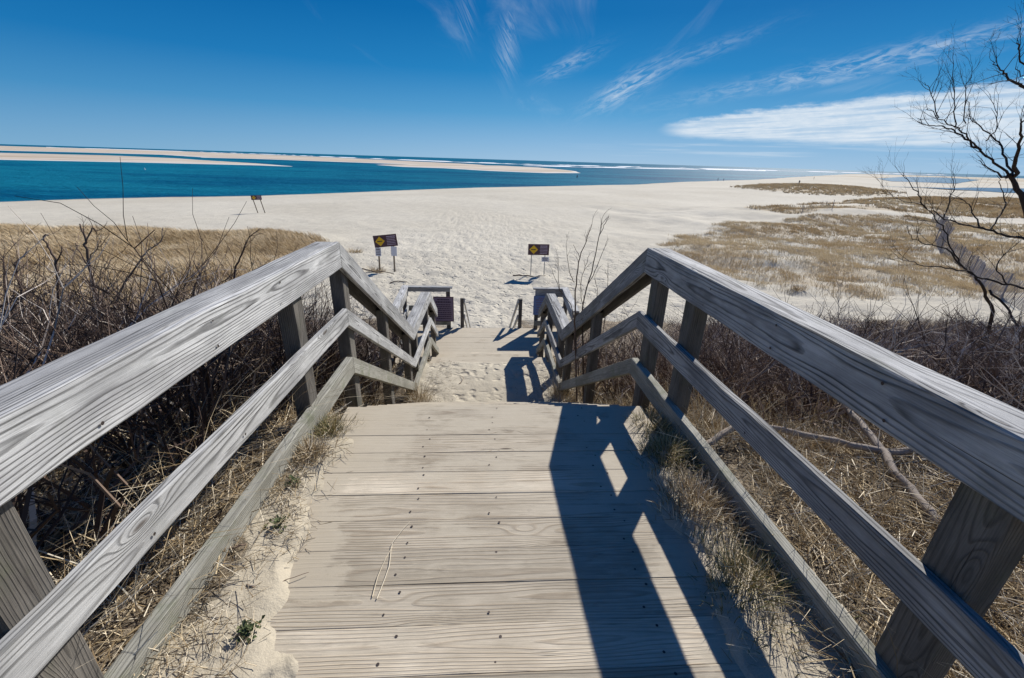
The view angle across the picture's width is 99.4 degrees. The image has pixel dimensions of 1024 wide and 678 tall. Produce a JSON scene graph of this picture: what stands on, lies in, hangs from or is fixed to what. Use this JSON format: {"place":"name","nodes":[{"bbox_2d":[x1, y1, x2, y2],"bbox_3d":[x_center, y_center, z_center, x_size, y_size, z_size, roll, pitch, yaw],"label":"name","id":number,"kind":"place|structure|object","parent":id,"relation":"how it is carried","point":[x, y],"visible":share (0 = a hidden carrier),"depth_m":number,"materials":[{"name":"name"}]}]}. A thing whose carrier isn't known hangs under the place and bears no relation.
{"place":"outdoors","nodes":[
{"label":"outdoors","id":0,"kind":"place"},
{"bbox_2d":[0,153,291,166],"bbox_3d":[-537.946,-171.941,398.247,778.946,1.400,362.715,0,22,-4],"label":"sandbar","id":1,"kind":"structure","parent":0,"point":[55,157],"depth_m":303.92,"materials":[{"name":"beige sand"}]},
{"bbox_2d":[0,146,476,164],"bbox_3d":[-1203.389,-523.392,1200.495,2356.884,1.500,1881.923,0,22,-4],"label":"sandbar","id":2,"kind":"structure","parent":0,"point":[182,153],"depth_m":755.23,"materials":[{"name":"beige sand"}]},
{"bbox_2d":[384,164,578,172],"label":"sandbar","id":3,"kind":"structure","parent":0,"point":[508,168],"depth_m":390.74,"materials":[{"name":"beige sand"}]},
{"bbox_2d":[0,174,1023,677],"bbox_3d":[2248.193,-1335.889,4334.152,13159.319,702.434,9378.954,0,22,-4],"label":"ground","id":4,"kind":"structure","parent":0,"point":[470,244],"depth_m":25.10,"materials":[{"name":"beige sand"}]},
{"bbox_2d":[2,226,63,352],"bbox_3d":[-4.013,-0.396,3.748,0.671,1.125,0.372,0,22,-4],"label":"bare sapling","id":5,"kind":"object","parent":4,"relation":"on","point":[55,261],"visible":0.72,"depth_m":3.66,"materials":[{"name":"brown plant"}]},
{"bbox_2d":[60,215,110,331],"bbox_3d":[-3.386,-0.341,3.650,0.434,1.371,0.225,8,23,15],"label":"bare sapling","id":6,"kind":"object","parent":4,"relation":"on","point":[88,257],"visible":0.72,"depth_m":3.49,"materials":[{"name":"brown plant"}]},
{"bbox_2d":[105,228,166,323],"bbox_3d":[-3.397,-0.500,3.962,0.691,1.028,0.280,0,22,-4],"label":"bare sapling","id":7,"kind":"object","parent":4,"relation":"on","point":[126,280],"visible":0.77,"depth_m":3.83,"materials":[{"name":"brown plant"}]},
{"bbox_2d":[0,222,329,324],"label":"beach grass","id":8,"kind":"structure","parent":4,"relation":"on","point":[172,236],"depth_m":27.15,"materials":[{"name":"beige plant"}]},
{"bbox_2d":[149,256,212,308],"bbox_3d":[-2.987,-0.370,3.991,0.620,0.780,0.189,0,22,-4],"label":"bare sapling","id":9,"kind":"object","parent":4,"relation":"on","point":[168,270],"visible":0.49,"depth_m":3.92,"materials":[{"name":"brown plant"}]},
{"bbox_2d":[0,159,411,582],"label":"bare thicket","id":10,"kind":"object","parent":4,"relation":"on","point":[39,344],"visible":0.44,"depth_m":2.59,"materials":[{"name":"brown plant"}]},
{"bbox_2d":[0,242,438,677],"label":"wooden railing","id":11,"kind":"object","parent":4,"relation":"on","point":[54,414],"visible":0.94,"depth_m":1.56,"materials":[{"name":"grey wood"}]},
{"bbox_2d":[17,348,429,677],"bbox_3d":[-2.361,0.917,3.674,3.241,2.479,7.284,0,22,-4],"label":"dry grass","id":12,"kind":"structure","parent":4,"relation":"on","point":[187,431],"depth_m":2.08,"materials":[{"name":"plant"}]},
{"bbox_2d":[115,411,352,677],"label":"straw litter","id":13,"kind":"object","parent":4,"relation":"on","point":[213,590],"visible":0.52,"depth_m":1.72,"materials":[{"name":"beige plant"}]},
{"bbox_2d":[229,544,245,549],"bbox_3d":[-1.277,0.942,1.955,0.146,0.032,0.033,-1,23,-6],"label":"stick","id":14,"kind":"object","parent":4,"relation":"on","point":[237,546],"visible":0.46,"depth_m":1.95,"materials":[{"name":"wood"}]},
{"bbox_2d":[230,615,264,643],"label":"weed plant","id":15,"kind":"object","parent":4,"relation":"on","point":[245,627],"visible":0.96,"depth_m":1.61,"materials":[{"name":"green plant"}]},
{"bbox_2d":[233,228,265,278],"bbox_3d":[-2.858,-0.571,4.688,0.585,1.216,0.128,-4,23,-14],"label":"bare sapling","id":16,"kind":"object","parent":4,"relation":"on","point":[242,252],"visible":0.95,"depth_m":4.53,"materials":[{"name":"brown plant"}]},
{"bbox_2d":[250,195,264,212],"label":"warning sign","id":17,"kind":"object","parent":4,"relation":"on","point":[256,197],"visible":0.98,"depth_m":49.38,"materials":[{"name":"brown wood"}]},
{"bbox_2d":[262,513,289,532],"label":"weed plant","id":18,"kind":"object","parent":4,"relation":"on","point":[276,520],"visible":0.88,"depth_m":2.09,"materials":[{"name":"green plant"}]},
{"bbox_2d":[284,474,298,488],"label":"weed plant","id":19,"kind":"object","parent":4,"relation":"on","point":[291,477],"visible":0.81,"depth_m":2.36,"materials":[{"name":"green plant"}]},
{"bbox_2d":[286,429,340,469],"bbox_3d":[-1.212,0.653,2.596,0.378,0.140,0.371,0,22,-4],"label":"grass tuft","id":20,"kind":"object","parent":4,"relation":"on","point":[314,448],"visible":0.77,"depth_m":2.60,"materials":[{"name":"plant"}]},
{"bbox_2d":[297,409,366,440],"bbox_3d":[-1.200,0.620,2.894,0.491,0.284,0.475,-6,24,-19],"label":"grass tuft","id":21,"kind":"object","parent":4,"relation":"on","point":[321,427],"visible":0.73,"depth_m":2.89,"materials":[{"name":"plant"}]},
{"bbox_2d":[345,248,362,252],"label":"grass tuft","id":22,"kind":"object","parent":4,"relation":"on","point":[354,251],"visible":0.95,"depth_m":30.80,"materials":[{"name":"beige plant"}]},
{"bbox_2d":[362,268,393,273],"bbox_3d":[-8.357,-3.996,25.476,2.824,0.280,0.338,-1,23,-6],"label":"driftwood","id":23,"kind":"object","parent":4,"relation":"on","point":[376,272],"visible":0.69,"depth_m":25.48,"materials":[{"name":"grey wood"}]},
{"bbox_2d":[366,265,390,272],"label":"grass tuft","id":24,"kind":"object","parent":4,"relation":"on","point":[372,269],"visible":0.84,"depth_m":25.95,"materials":[{"name":"beige plant"}]},
{"bbox_2d":[373,234,397,271],"bbox_3d":[-7.478,-4.961,25.937,1.430,2.646,0.100,0,22,-4],"label":"warning sign","id":25,"kind":"object","parent":4,"relation":"on","point":[388,240],"visible":0.98,"depth_m":25.63,"materials":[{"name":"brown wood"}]},
{"bbox_2d":[395,377,441,402],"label":"grass tuft","id":26,"kind":"object","parent":4,"relation":"on","point":[419,396],"visible":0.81,"depth_m":6.68,"materials":[{"name":"plant"}]},
{"bbox_2d":[395,327,564,363],"bbox_3d":[-0.659,0.231,10.717,4.022,0.241,2.233,0,22,-4],"label":"wooden landing","id":27,"kind":"object","parent":4,"relation":"on","point":[487,342],"visible":0.49,"depth_m":10.79,"materials":[{"name":"brown wood"}]},
{"bbox_2d":[392,285,452,355],"bbox_3d":[-2.155,-0.062,10.667,1.294,2.061,1.963,0,22,-4],"label":"landing railing","id":28,"kind":"object","parent":27,"relation":"attached to","point":[403,292],"visible":0.47,"depth_m":11.05,"materials":[{"name":"grey wood"}]},
{"bbox_2d":[433,297,453,321],"bbox_3d":[-1.768,-0.771,11.237,0.518,0.668,0.020,0,22,-4],"label":"notice board","id":29,"kind":"object","parent":28,"relation":"attached to","point":[445,307],"visible":0.93,"depth_m":11.23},
{"bbox_2d":[533,287,579,340],"bbox_3d":[1.033,-0.044,10.863,0.932,2.061,1.963,0,22,-4],"label":"landing railing","id":30,"kind":"object","parent":27,"relation":"attached to","point":[543,291],"visible":0.45,"depth_m":11.24,"materials":[{"name":"grey wood"}]},
{"bbox_2d":[533,296,557,314],"bbox_3d":[0.869,-0.879,11.381,0.618,0.518,0.020,0,22,-4],"label":"notice board","id":31,"kind":"object","parent":30,"relation":"attached to","point":[538,301],"visible":0.34,"depth_m":11.34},
{"bbox_3d":[-0.707,0.180,13.784,1.604,2.339,3.438,0,22,-4],"label":"wooden stairs","id":32,"kind":"object","parent":27,"relation":"attached to","visible":0},
{"bbox_2d":[460,298,470,327],"bbox_3d":[-1.403,-0.051,13.637,0.133,3.620,3.452,1,22,-2],"label":"stair handrail","id":33,"kind":"object","parent":32,"relation":"attached to","point":[462,314],"visible":0.48,"depth_m":11.59,"materials":[{"name":"grey wood"}]},
{"bbox_2d":[509,298,522,327],"bbox_3d":[0.034,-0.043,13.725,0.134,3.620,3.452,0,22,-5],"label":"stair handrail","id":34,"kind":"object","parent":32,"relation":"attached to","point":[519,315],"visible":0.51,"depth_m":11.71,"materials":[{"name":"grey wood"}]},
{"bbox_2d":[429,357,546,363],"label":"wooden step","id":35,"kind":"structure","parent":4,"relation":"on","point":[495,360],"depth_m":8.20,"materials":[{"name":"grey wood"}]},
{"bbox_2d":[423,358,554,401],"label":"straw litter","id":36,"kind":"object","parent":4,"relation":"on","point":[470,379],"visible":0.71,"depth_m":7.30,"materials":[{"name":"beige plant"}]},
{"bbox_2d":[367,402,618,406],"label":"wooden stairs","id":37,"kind":"structure","parent":4,"relation":"on","point":[457,404],"depth_m":3.99,"materials":[{"name":"grey wood"}]},
{"bbox_2d":[270,406,745,677],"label":"wooden landing","id":38,"kind":"object","parent":4,"relation":"on","point":[535,542],"visible":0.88,"depth_m":1.98,"materials":[{"name":"brown wood"}]},
{"bbox_2d":[372,548,391,596],"bbox_3d":[-0.572,1.015,1.911,0.015,0.009,0.253,3,22,4],"label":"pine needle","id":39,"kind":"object","parent":38,"relation":"on","point":[378,574],"visible":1,"depth_m":1.88,"materials":[{"name":"plant"}]},
{"bbox_2d":[376,528,403,598],"bbox_3d":[-0.551,0.989,1.980,0.041,0.009,0.417,4,23,5],"label":"pine needle","id":40,"kind":"object","parent":38,"relation":"on","point":[388,567],"visible":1,"depth_m":1.91,"materials":[{"name":"plant"}]},
{"bbox_2d":[528,244,548,274],"bbox_3d":[1.553,-4.537,25.876,1.260,2.220,0.080,0,22,-4],"label":"warning sign","id":41,"kind":"object","parent":4,"relation":"on","point":[538,249],"visible":0.98,"depth_m":25.57,"materials":[{"name":"brown metal"}]},
{"bbox_2d":[537,368,582,402],"bbox_3d":[0.826,0.810,6.733,0.935,0.434,1.185,0,22,-4],"label":"grass tuft","id":42,"kind":"object","parent":4,"relation":"on","point":[556,389],"visible":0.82,"depth_m":6.86,"materials":[{"name":"plant"}]},
{"bbox_2d":[549,208,610,400],"bbox_3d":[0.891,-0.351,5.679,0.866,2.643,0.732,-4,23,-13],"label":"bare sapling","id":43,"kind":"object","parent":4,"relation":"on","point":[574,337],"visible":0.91,"depth_m":5.67,"materials":[{"name":"brown plant"}]},
{"bbox_2d":[619,403,680,438],"bbox_3d":[1.013,0.604,3.106,0.580,0.315,0.669,21,29,38],"label":"grass tuft","id":44,"kind":"object","parent":4,"relation":"on","point":[656,418],"visible":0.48,"depth_m":3.06,"materials":[{"name":"beige plant"}]},
{"bbox_2d":[625,420,716,482],"bbox_3d":[0.965,0.716,2.707,0.610,0.234,0.720,11,24,21],"label":"grass tuft","id":45,"kind":"object","parent":4,"relation":"on","point":[673,448],"visible":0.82,"depth_m":2.71,"materials":[{"name":"brown plant"}]},
{"bbox_2d":[638,458,762,558],"bbox_3d":[0.979,0.895,2.326,0.718,0.284,0.758,11,24,20],"label":"grass tuft","id":46,"kind":"object","parent":4,"relation":"on","point":[711,497],"visible":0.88,"depth_m":2.29,"materials":[{"name":"plant"}]},
{"bbox_2d":[637,408,862,677],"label":"straw litter","id":47,"kind":"object","parent":4,"relation":"on","point":[801,644],"visible":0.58,"depth_m":1.77,"materials":[{"name":"beige plant"}]},
{"bbox_2d":[683,505,866,676],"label":"grass tuft","id":48,"kind":"object","parent":4,"relation":"on","point":[724,561],"visible":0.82,"depth_m":1.88,"materials":[{"name":"beige plant"}]},
{"bbox_2d":[536,248,1023,677],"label":"wooden railing","id":49,"kind":"object","parent":4,"relation":"on","point":[946,589],"visible":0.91,"depth_m":1.56,"materials":[{"name":"grey wood"}]},
{"bbox_2d":[547,355,1023,677],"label":"straw litter","id":50,"kind":"object","parent":4,"relation":"on","point":[893,443],"visible":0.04,"depth_m":2.39,"materials":[{"name":"beige plant"}]},
{"bbox_2d":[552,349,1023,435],"bbox_3d":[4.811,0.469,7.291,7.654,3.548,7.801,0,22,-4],"label":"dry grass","id":51,"kind":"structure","parent":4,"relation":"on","point":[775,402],"depth_m":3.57,"materials":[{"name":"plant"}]},
{"bbox_2d":[553,275,1023,445],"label":"bare thicket","id":52,"kind":"object","parent":4,"relation":"on","point":[938,348],"visible":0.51,"depth_m":4.21,"materials":[{"name":"brown plant"}]},
{"bbox_2d":[781,281,812,291],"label":"grass tuft","id":53,"kind":"object","parent":4,"relation":"on","point":[795,287],"visible":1,"depth_m":24.27,"materials":[{"name":"beige plant"}]},
{"bbox_2d":[707,425,923,457],"bbox_3d":[2.346,0.639,2.784,2.318,0.446,0.444,4,22,5],"label":"fallen branch","id":54,"kind":"object","parent":4,"relation":"on","point":[876,449],"visible":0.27,"depth_m":2.81,"materials":[{"name":"wood"}]},
{"bbox_2d":[730,183,906,196],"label":"beach grass","id":55,"kind":"structure","parent":4,"relation":"on","point":[859,190],"depth_m":130.83,"materials":[{"name":"brown plant"}]},
{"bbox_2d":[655,212,1023,302],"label":"beach grass","id":56,"kind":"structure","parent":4,"relation":"on","point":[820,252],"depth_m":35.07,"materials":[{"name":"beige plant"}]},
{"bbox_2d":[830,398,939,527],"bbox_3d":[2.414,0.671,2.983,0.166,0.127,1.638,9,23,17],"label":"fallen branch","id":57,"kind":"object","parent":4,"relation":"on","point":[869,434],"visible":0.76,"depth_m":2.61,"materials":[{"name":"grey wood"}]},
{"bbox_2d":[747,195,1023,217],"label":"beach grass","id":58,"kind":"structure","parent":4,"relation":"on","point":[1015,208],"depth_m":80.32,"materials":[{"name":"brown plant"}]},
{"bbox_2d":[858,142,1023,362],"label":"bare tree","id":59,"kind":"object","parent":4,"relation":"on","point":[976,277],"visible":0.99,"depth_m":7.12,"materials":[{"name":"brown plant"}]},
{"bbox_2d":[890,24,1023,353],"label":"bare tree","id":60,"kind":"object","parent":4,"relation":"on","point":[1011,177],"visible":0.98,"depth_m":6.68,"materials":[{"name":"brown plant"}]},
{"bbox_2d":[931,212,1023,310],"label":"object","id":61,"kind":"object","parent":4,"relation":"on","point":[979,271],"visible":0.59,"depth_m":28.66,"materials":[{"name":"wood"}]},
{"bbox_2d":[946,1,1023,90],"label":"bare tree","id":62,"kind":"object","parent":4,"relation":"on","point":[1019,84],"visible":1,"depth_m":5.47,"materials":[{"name":"brown plant"}]},
{"bbox_2d":[0,144,1023,201],"bbox_3d":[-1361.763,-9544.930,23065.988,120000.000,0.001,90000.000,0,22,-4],"label":"sea","id":63,"kind":"structure","parent":0,"point":[46,180],"depth_m":187.96,"materials":[{"name":"liquid"}]},
{"bbox_2d":[55,147,930,174],"bbox_3d":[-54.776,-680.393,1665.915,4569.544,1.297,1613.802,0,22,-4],"label":"surf","id":64,"kind":"structure","parent":63,"relation":"on","point":[527,164],"depth_m":1314.79,"materials":[{"name":"white liquid"}]},
{"bbox_2d":[538,165,764,170],"bbox_3d":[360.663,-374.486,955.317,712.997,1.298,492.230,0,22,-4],"label":"surf","id":65,"kind":"structure","parent":63,"relation":"on","point":[653,168],"depth_m":881.06,"materials":[{"name":"white liquid"}]},
{"bbox_2d":[0,0,1023,175],"label":"sky","id":66,"kind":"structure","parent":0,"point":[790,84],"materials":[{"name":"blue"}]},
{"bbox_2d":[877,177,977,182],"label":"tidal pool","id":67,"kind":"structure","parent":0,"point":[926,179],"depth_m":425.11,"materials":[{"name":"liquid"}]},
{"bbox_2d":[881,186,1023,192],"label":"tidal pool","id":68,"kind":"structure","parent":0,"point":[991,189],"depth_m":197.59,"materials":[{"name":"liquid"}]}
]}

